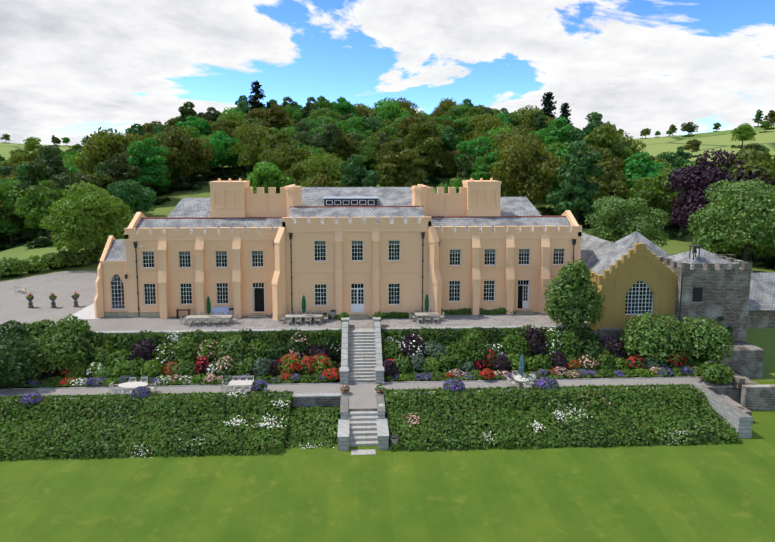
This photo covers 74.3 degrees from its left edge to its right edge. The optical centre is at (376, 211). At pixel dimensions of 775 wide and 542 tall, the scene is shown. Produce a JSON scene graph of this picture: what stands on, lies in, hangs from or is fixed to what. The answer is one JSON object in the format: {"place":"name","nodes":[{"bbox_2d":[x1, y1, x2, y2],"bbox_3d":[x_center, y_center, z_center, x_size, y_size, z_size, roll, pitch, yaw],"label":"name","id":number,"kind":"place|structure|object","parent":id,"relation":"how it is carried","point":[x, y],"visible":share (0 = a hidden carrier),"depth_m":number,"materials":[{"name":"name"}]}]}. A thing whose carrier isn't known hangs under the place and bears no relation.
{"place":"outdoors","nodes":[
{"label":"outdoors","id":0,"kind":"place"},
{"bbox_2d":[70,303,98,318],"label":"pale paving","id":1,"kind":"structure","parent":0,"point":[87,312],"depth_m":57.17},
{"bbox_2d":[104,310,533,318],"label":"wall plinth","id":2,"kind":"structure","parent":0,"point":[157,314],"depth_m":55.95,"materials":[{"name":"stone"}]},
{"bbox_2d":[111,232,576,315],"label":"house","id":3,"kind":"structure","parent":0,"point":[393,295],"depth_m":56.01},
{"bbox_2d":[141,206,565,218],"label":"house ridge","id":4,"kind":"structure","parent":0,"point":[329,206],"depth_m":58.83,"materials":[{"name":"stone"}]},
{"bbox_2d":[0,126,774,541],"bbox_3d":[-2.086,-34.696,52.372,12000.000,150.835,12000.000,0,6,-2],"label":"ground","id":5,"kind":"structure","parent":0,"point":[698,492],"depth_m":33.54,"materials":[{"name":"plant"}]},
{"bbox_2d":[0,152,29,172],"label":"tree","id":6,"kind":"object","parent":5,"relation":"on","point":[14,158],"visible":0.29,"depth_m":288.19,"materials":[{"name":"green plant"}]},
{"bbox_2d":[0,164,39,243],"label":"tree","id":7,"kind":"object","parent":5,"relation":"on","point":[20,176],"visible":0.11,"depth_m":134.54,"materials":[{"name":"green plant"}]},
{"bbox_2d":[0,179,45,251],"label":"tree","id":8,"kind":"object","parent":5,"relation":"on","point":[11,192],"visible":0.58,"depth_m":117.08,"materials":[{"name":"green plant"}]},
{"bbox_2d":[24,137,42,151],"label":"tree","id":9,"kind":"object","parent":5,"relation":"on","point":[31,142],"visible":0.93,"depth_m":728.72,"materials":[{"name":"green plant"}]},
{"bbox_2d":[15,179,71,247],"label":"tree","id":10,"kind":"object","parent":5,"relation":"on","point":[36,204],"visible":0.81,"depth_m":102.06,"materials":[{"name":"green plant"}]},
{"bbox_2d":[18,145,69,239],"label":"tree","id":11,"kind":"object","parent":5,"relation":"on","point":[48,165],"visible":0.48,"depth_m":117.76,"materials":[{"name":"green plant"}]},
{"bbox_2d":[62,150,90,173],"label":"tree","id":12,"kind":"object","parent":5,"relation":"on","point":[71,158],"visible":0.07,"depth_m":145.72,"materials":[{"name":"green plant"}]},
{"bbox_2d":[50,172,110,233],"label":"tree","id":13,"kind":"object","parent":5,"relation":"on","point":[61,183],"visible":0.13,"depth_m":116.51,"materials":[{"name":"green plant"}]},
{"bbox_2d":[39,181,134,263],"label":"lime tree","id":14,"kind":"object","parent":5,"relation":"on","point":[86,212],"visible":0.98,"depth_m":80.56,"materials":[{"name":"green plant"}]},
{"bbox_2d":[93,162,110,188],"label":"tree","id":15,"kind":"object","parent":5,"relation":"on","point":[102,167],"visible":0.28,"depth_m":132.65,"materials":[{"name":"green plant"}]},
{"bbox_2d":[73,127,145,185],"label":"tree","id":16,"kind":"object","parent":5,"relation":"on","point":[103,144],"visible":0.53,"depth_m":142.92,"materials":[{"name":"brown plant"}]},
{"bbox_2d":[104,153,140,219],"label":"tree","id":17,"kind":"object","parent":5,"relation":"on","point":[116,171],"visible":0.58,"depth_m":125.62,"materials":[{"name":"green plant"}]},
{"bbox_2d":[106,180,157,222],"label":"tree","id":18,"kind":"object","parent":5,"relation":"on","point":[131,196],"visible":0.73,"depth_m":118.84,"materials":[{"name":"green plant"}]},
{"bbox_2d":[125,123,153,138],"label":"tree","id":19,"kind":"object","parent":5,"relation":"on","point":[134,128],"visible":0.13,"depth_m":217.32,"materials":[{"name":"green plant"}]},
{"bbox_2d":[126,137,171,204],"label":"tree","id":20,"kind":"object","parent":5,"relation":"on","point":[143,159],"visible":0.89,"depth_m":140.63,"materials":[{"name":"green plant"}]},
{"bbox_2d":[145,146,175,195],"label":"tree","id":21,"kind":"object","parent":5,"relation":"on","point":[168,173],"visible":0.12,"depth_m":154.50,"materials":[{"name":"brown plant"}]},
{"bbox_2d":[157,126,214,191],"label":"tree","id":22,"kind":"object","parent":5,"relation":"on","point":[187,151],"visible":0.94,"depth_m":156.20,"materials":[{"name":"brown plant"}]},
{"bbox_2d":[178,102,206,122],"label":"tree","id":23,"kind":"object","parent":5,"relation":"on","point":[185,110],"visible":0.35,"depth_m":220.90,"materials":[{"name":"green plant"}]},
{"bbox_2d":[176,115,209,136],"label":"tree","id":24,"kind":"object","parent":5,"relation":"on","point":[201,125],"visible":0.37,"depth_m":199.05,"materials":[{"name":"green plant"}]},
{"bbox_2d":[206,107,221,122],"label":"tree","id":25,"kind":"object","parent":5,"relation":"on","point":[213,116],"visible":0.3,"depth_m":242.75,"materials":[{"name":"green plant"}]},
{"bbox_2d":[201,130,243,179],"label":"tree","id":26,"kind":"object","parent":5,"relation":"on","point":[221,150],"visible":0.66,"depth_m":171.96,"materials":[{"name":"green plant"}]},
{"bbox_2d":[207,117,241,160],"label":"tree","id":27,"kind":"object","parent":5,"relation":"on","point":[227,126],"visible":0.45,"depth_m":197.07,"materials":[{"name":"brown plant"}]},
{"bbox_2d":[214,145,243,174],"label":"tree","id":28,"kind":"object","parent":5,"relation":"on","point":[231,162],"visible":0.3,"depth_m":177.75,"materials":[{"name":"green plant"}]},
{"bbox_2d":[219,111,247,130],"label":"tree","id":29,"kind":"object","parent":5,"relation":"on","point":[233,117],"visible":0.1,"depth_m":216.30,"materials":[{"name":"green plant"}]},
{"bbox_2d":[229,122,269,180],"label":"tree","id":30,"kind":"object","parent":5,"relation":"on","point":[252,140],"visible":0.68,"depth_m":165.18,"materials":[{"name":"green plant"}]},
{"bbox_2d":[248,80,265,110],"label":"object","id":31,"kind":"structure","parent":5,"relation":"on","point":[254,102],"depth_m":282.47,"materials":[{"name":"plant"}]},
{"bbox_2d":[241,108,274,124],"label":"tree","id":32,"kind":"object","parent":5,"relation":"on","point":[255,112],"visible":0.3,"depth_m":220.92,"materials":[{"name":"green plant"}]},
{"bbox_2d":[245,161,294,193],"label":"tree","id":33,"kind":"object","parent":5,"relation":"on","point":[265,175],"visible":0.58,"depth_m":114.61,"materials":[{"name":"green plant"}]},
{"bbox_2d":[258,103,289,130],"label":"tree","id":34,"kind":"object","parent":5,"relation":"on","point":[276,114],"visible":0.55,"depth_m":207.02,"materials":[{"name":"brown plant"}]},
{"bbox_2d":[14,246,535,445],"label":"objects","id":35,"kind":"object","parent":5,"relation":"on","point":[218,313],"visible":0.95,"depth_m":53.22,"materials":[{"name":"beige wood"}]},
{"bbox_2d":[26,291,383,391],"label":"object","id":36,"kind":"object","parent":35,"relation":"on","point":[345,388],"visible":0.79,"depth_m":52.44,"materials":[{"name":"green plant"}]},
{"bbox_2d":[257,131,300,160],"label":"tree","id":37,"kind":"object","parent":5,"relation":"on","point":[274,141],"visible":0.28,"depth_m":134.53,"materials":[{"name":"green plant"}]},
{"bbox_2d":[259,143,313,180],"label":"tree","id":38,"kind":"object","parent":5,"relation":"on","point":[288,156],"visible":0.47,"depth_m":125.15,"materials":[{"name":"green plant"}]},
{"bbox_2d":[283,161,319,185],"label":"tree","id":39,"kind":"object","parent":5,"relation":"on","point":[300,175],"visible":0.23,"depth_m":118.88,"materials":[{"name":"green plant"}]},
{"bbox_2d":[300,97,316,121],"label":"tree","id":40,"kind":"object","parent":5,"relation":"on","point":[308,107],"visible":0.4,"depth_m":268.64,"materials":[{"name":"green plant"}]},
{"bbox_2d":[293,131,329,158],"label":"tree","id":41,"kind":"object","parent":5,"relation":"on","point":[305,138],"visible":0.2,"depth_m":161.75,"materials":[{"name":"green plant"}]},
{"bbox_2d":[304,174,339,186],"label":"tree","id":42,"kind":"object","parent":5,"relation":"on","point":[318,181],"visible":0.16,"depth_m":105.13,"materials":[{"name":"green plant"}]},
{"bbox_2d":[310,95,333,114],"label":"tree","id":43,"kind":"object","parent":5,"relation":"on","point":[321,102],"visible":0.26,"depth_m":249.49,"materials":[{"name":"green plant"}]},
{"bbox_2d":[309,107,341,122],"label":"tree","id":44,"kind":"object","parent":5,"relation":"on","point":[324,111],"visible":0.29,"depth_m":225.51,"materials":[{"name":"green plant"}]},
{"bbox_2d":[301,152,354,186],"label":"tree","id":45,"kind":"object","parent":5,"relation":"on","point":[326,166],"visible":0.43,"depth_m":114.94,"materials":[{"name":"green plant"}]},
{"bbox_2d":[313,123,342,161],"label":"tree","id":46,"kind":"object","parent":5,"relation":"on","point":[332,135],"visible":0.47,"depth_m":163.03,"materials":[{"name":"green plant"}]},
{"bbox_2d":[94,178,581,320],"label":"house walls","id":47,"kind":"structure","parent":5,"relation":"on","point":[375,271],"depth_m":55.77,"materials":[{"name":"paint"}]},
{"bbox_2d":[111,200,564,312],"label":"window frames","id":48,"kind":"structure","parent":47,"relation":"in","point":[356,308],"depth_m":56.06,"materials":[{"name":"wood"}]},
{"bbox_2d":[105,187,571,260],"bbox_3d":[-3.673,0.825,64.044,52.520,7.550,17.650,0,6,-2],"label":"roof","id":49,"kind":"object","parent":47,"relation":"on","point":[386,196],"visible":0.59,"depth_m":58.86,"materials":[{"name":"stone"}]},
{"bbox_2d":[332,96,358,121],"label":"tree","id":50,"kind":"object","parent":5,"relation":"on","point":[343,106],"visible":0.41,"depth_m":242.02,"materials":[{"name":"green plant"}]},
{"bbox_2d":[331,132,360,177],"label":"tree","id":51,"kind":"object","parent":5,"relation":"on","point":[346,149],"visible":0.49,"depth_m":166.30,"materials":[{"name":"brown plant"}]},
{"bbox_2d":[335,116,372,136],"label":"tree","id":52,"kind":"object","parent":5,"relation":"on","point":[355,124],"visible":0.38,"depth_m":189.32,"materials":[{"name":"green plant"}]},
{"bbox_2d":[338,154,379,186],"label":"tree","id":53,"kind":"object","parent":5,"relation":"on","point":[352,172],"visible":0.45,"depth_m":102.83,"materials":[{"name":"green plant"}]},
{"bbox_2d":[347,328,377,454],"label":"steps","id":54,"kind":"structure","parent":5,"relation":"on","point":[362,366],"depth_m":46.96,"materials":[{"name":"stone"}]},
{"bbox_2d":[0,271,734,408],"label":"gravel","id":55,"kind":"structure","parent":5,"relation":"on","point":[63,286],"depth_m":53.02,"materials":[{"name":"gravel"}]},
{"bbox_2d":[354,135,382,180],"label":"tree","id":56,"kind":"object","parent":5,"relation":"on","point":[368,150],"visible":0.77,"depth_m":164.82,"materials":[{"name":"green plant"}]},
{"bbox_2d":[359,115,381,132],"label":"tree","id":57,"kind":"object","parent":5,"relation":"on","point":[373,123],"visible":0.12,"depth_m":194.02,"materials":[{"name":"green plant"}]},
{"bbox_2d":[0,242,742,460],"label":"garden vegetation","id":58,"kind":"object","parent":5,"relation":"on","point":[140,422],"visible":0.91,"depth_m":44.49,"materials":[{"name":"green"}]},
{"bbox_2d":[1,362,744,387],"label":"soil","id":59,"kind":"structure","parent":5,"relation":"on","point":[338,364],"depth_m":46.76,"materials":[{"name":"soil"}]},
{"bbox_2d":[0,317,752,450],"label":"stone coping","id":60,"kind":"object","parent":5,"relation":"on","point":[739,420],"visible":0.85,"depth_m":44.96,"materials":[{"name":"stone"}]},
{"bbox_2d":[165,312,588,329],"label":"terrace flags","id":61,"kind":"object","parent":5,"relation":"on","point":[470,319],"visible":0.6,"depth_m":53.98},
{"bbox_2d":[376,117,403,138],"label":"tree","id":62,"kind":"object","parent":5,"relation":"on","point":[392,129],"visible":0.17,"depth_m":188.71,"materials":[{"name":"green plant"}]},
{"bbox_2d":[372,97,410,124],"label":"tree","id":63,"kind":"object","parent":5,"relation":"on","point":[387,110],"visible":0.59,"depth_m":238.00,"materials":[{"name":"green plant"}]},
{"bbox_2d":[374,136,426,186],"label":"tree","id":64,"kind":"object","parent":5,"relation":"on","point":[397,155],"visible":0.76,"depth_m":111.93,"materials":[{"name":"green plant"}]},
{"bbox_2d":[388,97,418,115],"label":"tree","id":65,"kind":"object","parent":5,"relation":"on","point":[405,104],"visible":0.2,"depth_m":255.71,"materials":[{"name":"green plant"}]},
{"bbox_2d":[396,114,428,172],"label":"tree","id":66,"kind":"object","parent":5,"relation":"on","point":[403,126],"visible":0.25,"depth_m":177.77,"materials":[{"name":"green plant"}]},
{"bbox_2d":[85,328,758,415],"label":"rubble walls","id":67,"kind":"structure","parent":5,"relation":"on","point":[732,395],"depth_m":45.14,"materials":[{"name":"stone"}]},
{"bbox_2d":[404,114,442,183],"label":"tree","id":68,"kind":"object","parent":5,"relation":"on","point":[428,136],"visible":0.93,"depth_m":162.38,"materials":[{"name":"green plant"}]},
{"bbox_2d":[434,127,456,177],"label":"tree","id":69,"kind":"object","parent":5,"relation":"on","point":[448,141],"visible":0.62,"depth_m":174.85,"materials":[{"name":"green plant"}]},
{"bbox_2d":[432,98,458,117],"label":"tree","id":70,"kind":"object","parent":5,"relation":"on","point":[444,106],"visible":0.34,"depth_m":281.69,"materials":[{"name":"green plant"}]},
{"bbox_2d":[435,177,466,192],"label":"tree","id":71,"kind":"object","parent":5,"relation":"on","point":[458,183],"visible":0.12,"depth_m":100.20,"materials":[{"name":"green plant"}]},
{"bbox_2d":[439,145,463,185],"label":"tree","id":72,"kind":"object","parent":5,"relation":"on","point":[447,161],"visible":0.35,"depth_m":162.62,"materials":[{"name":"green plant"}]},
{"bbox_2d":[446,104,471,122],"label":"tree","id":73,"kind":"object","parent":5,"relation":"on","point":[460,110],"visible":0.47,"depth_m":259.63,"materials":[{"name":"green plant"}]},
{"bbox_2d":[453,116,475,143],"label":"tree","id":74,"kind":"object","parent":5,"relation":"on","point":[460,123],"visible":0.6,"depth_m":223.43,"materials":[{"name":"green plant"}]},
{"bbox_2d":[454,143,497,178],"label":"tree","id":75,"kind":"object","parent":5,"relation":"on","point":[467,168],"visible":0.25,"depth_m":151.28,"materials":[{"name":"green plant"}]},
{"bbox_2d":[454,135,498,174],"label":"tree","id":76,"kind":"object","parent":5,"relation":"on","point":[466,146],"visible":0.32,"depth_m":153.20,"materials":[{"name":"green plant"}]},
{"bbox_2d":[461,104,491,117],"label":"tree","id":77,"kind":"object","parent":5,"relation":"on","point":[477,110],"visible":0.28,"depth_m":248.55,"materials":[{"name":"green plant"}]},
{"bbox_2d":[470,153,504,196],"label":"tree","id":78,"kind":"object","parent":5,"relation":"on","point":[483,166],"visible":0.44,"depth_m":123.66,"materials":[{"name":"green plant"}]},
{"bbox_2d":[463,113,512,139],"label":"tree","id":79,"kind":"object","parent":5,"relation":"on","point":[487,122],"visible":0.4,"depth_m":204.66,"materials":[{"name":"green plant"}]},
{"bbox_2d":[484,127,541,195],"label":"tree","id":80,"kind":"object","parent":5,"relation":"on","point":[504,135],"visible":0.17,"depth_m":145.42,"materials":[{"name":"green plant"}]},
{"bbox_2d":[489,133,565,215],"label":"tree","id":81,"kind":"object","parent":5,"relation":"on","point":[514,167],"visible":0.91,"depth_m":114.66,"materials":[{"name":"green plant"}]},
{"bbox_2d":[513,105,554,129],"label":"tree","id":82,"kind":"object","parent":5,"relation":"on","point":[526,115],"visible":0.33,"depth_m":225.44,"materials":[{"name":"green plant"}]},
{"bbox_2d":[531,111,548,130],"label":"tree","id":83,"kind":"object","parent":5,"relation":"on","point":[538,123],"visible":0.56,"depth_m":218.15,"materials":[{"name":"green plant"}]},
{"bbox_2d":[541,92,556,119],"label":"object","id":84,"kind":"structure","parent":5,"relation":"on","point":[548,107],"depth_m":249.04,"materials":[{"name":"plant"}]},
{"bbox_2d":[528,149,583,219],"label":"tree","id":85,"kind":"object","parent":5,"relation":"on","point":[555,188],"visible":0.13,"depth_m":122.93,"materials":[{"name":"green plant"}]},
{"bbox_2d":[543,116,576,146],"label":"tree","id":86,"kind":"object","parent":5,"relation":"on","point":[558,129],"visible":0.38,"depth_m":159.67,"materials":[{"name":"green plant"}]},
{"bbox_2d":[528,141,594,214],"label":"tree","id":87,"kind":"object","parent":5,"relation":"on","point":[552,146],"visible":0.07,"depth_m":127.31,"materials":[{"name":"green plant"}]},
{"bbox_2d":[558,102,572,124],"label":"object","id":88,"kind":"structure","parent":5,"relation":"on","point":[564,110],"depth_m":243.12,"materials":[{"name":"plant"}]},
{"bbox_2d":[546,140,603,233],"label":"tree","id":89,"kind":"object","parent":5,"relation":"on","point":[575,171],"visible":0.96,"depth_m":99.40,"materials":[{"name":"green plant"}]},
{"bbox_2d":[567,111,602,143],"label":"tree","id":90,"kind":"object","parent":5,"relation":"on","point":[578,134],"visible":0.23,"depth_m":144.83,"materials":[{"name":"green plant"}]},
{"bbox_2d":[578,145,625,215],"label":"tree","id":91,"kind":"object","parent":5,"relation":"on","point":[616,164],"visible":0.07,"depth_m":123.45,"materials":[{"name":"green plant"}]},
{"bbox_2d":[579,161,632,229],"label":"tree","id":92,"kind":"object","parent":5,"relation":"on","point":[610,181],"visible":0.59,"depth_m":113.19,"materials":[{"name":"green plant"}]},
{"bbox_2d":[580,121,631,206],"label":"tree","id":93,"kind":"object","parent":5,"relation":"on","point":[604,136],"visible":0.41,"depth_m":128.53,"materials":[{"name":"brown plant"}]},
{"bbox_2d":[585,195,669,247],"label":"tree","id":94,"kind":"object","parent":5,"relation":"on","point":[622,218],"visible":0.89,"depth_m":79.78,"materials":[{"name":"green plant"}]},
{"bbox_2d":[617,132,645,152],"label":"tree","id":95,"kind":"object","parent":5,"relation":"on","point":[629,141],"visible":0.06,"depth_m":165.99,"materials":[{"name":"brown plant"}]},
{"bbox_2d":[589,243,676,330],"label":"rendered wall","id":96,"kind":"structure","parent":5,"relation":"on","point":[617,281],"depth_m":52.78,"materials":[{"name":"paint"}]},
{"bbox_2d":[625,280,652,314],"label":"old frames","id":97,"kind":"structure","parent":96,"relation":"attached to","point":[638,306],"depth_m":53.18,"materials":[{"name":"white paint"}]},
{"bbox_2d":[619,151,668,227],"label":"tree","id":98,"kind":"object","parent":5,"relation":"on","point":[637,166],"visible":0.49,"depth_m":119.26,"materials":[{"name":"green plant"}]},
{"bbox_2d":[626,167,694,239],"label":"tree","id":99,"kind":"object","parent":5,"relation":"on","point":[656,193],"visible":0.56,"depth_m":109.05,"materials":[{"name":"green plant"}]},
{"bbox_2d":[654,151,688,167],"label":"tree","id":100,"kind":"object","parent":5,"relation":"on","point":[671,158],"visible":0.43,"depth_m":474.15,"materials":[{"name":"green plant"}]},
{"bbox_2d":[591,252,774,410],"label":"stone wall","id":101,"kind":"structure","parent":5,"relation":"on","point":[726,292],"depth_m":52.45,"materials":[{"name":"stone"}]},
{"bbox_2d":[581,231,774,310],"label":"old slate","id":102,"kind":"object","parent":101,"relation":"on","point":[599,255],"visible":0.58,"depth_m":56.97,"materials":[{"name":"stone"}]},
{"bbox_2d":[680,122,698,136],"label":"tree","id":103,"kind":"object","parent":5,"relation":"on","point":[689,127],"visible":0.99,"depth_m":980.37,"materials":[{"name":"green plant"}]},
{"bbox_2d":[684,139,701,156],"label":"tree","id":104,"kind":"object","parent":5,"relation":"on","point":[693,144],"visible":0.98,"depth_m":668.49,"materials":[{"name":"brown plant"}]},
{"bbox_2d":[667,148,774,253],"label":"copper beech","id":105,"kind":"object","parent":5,"relation":"on","point":[694,181],"visible":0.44,"depth_m":87.25,"materials":[{"name":"purple plant"}]},
{"bbox_2d":[687,178,774,261],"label":"tree","id":106,"kind":"object","parent":5,"relation":"on","point":[743,214],"visible":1,"depth_m":71.51,"materials":[{"name":"green plant"}]},
{"bbox_2d":[710,149,774,268],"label":"tree","id":107,"kind":"object","parent":5,"relation":"on","point":[768,166],"visible":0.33,"depth_m":84.35,"materials":[{"name":"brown plant"}]},
{"bbox_2d":[731,123,756,147],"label":"tree","id":108,"kind":"object","parent":5,"relation":"on","point":[746,133],"visible":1,"depth_m":708.96,"materials":[{"name":"green plant"}]},
{"bbox_2d":[724,142,771,257],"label":"tree","id":109,"kind":"object","parent":5,"relation":"on","point":[757,146],"visible":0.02,"depth_m":97.86,"materials":[{"name":"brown plant"}]},
{"bbox_2d":[255,199,522,310],"bbox_3d":[-3.685,4.843,59.991,52.700,12.450,7.700,0,6,-2],"label":"house interior","id":110,"kind":"object","parent":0,"point":[259,299],"visible":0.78,"depth_m":58.47,"materials":[{"name":"black"}]},
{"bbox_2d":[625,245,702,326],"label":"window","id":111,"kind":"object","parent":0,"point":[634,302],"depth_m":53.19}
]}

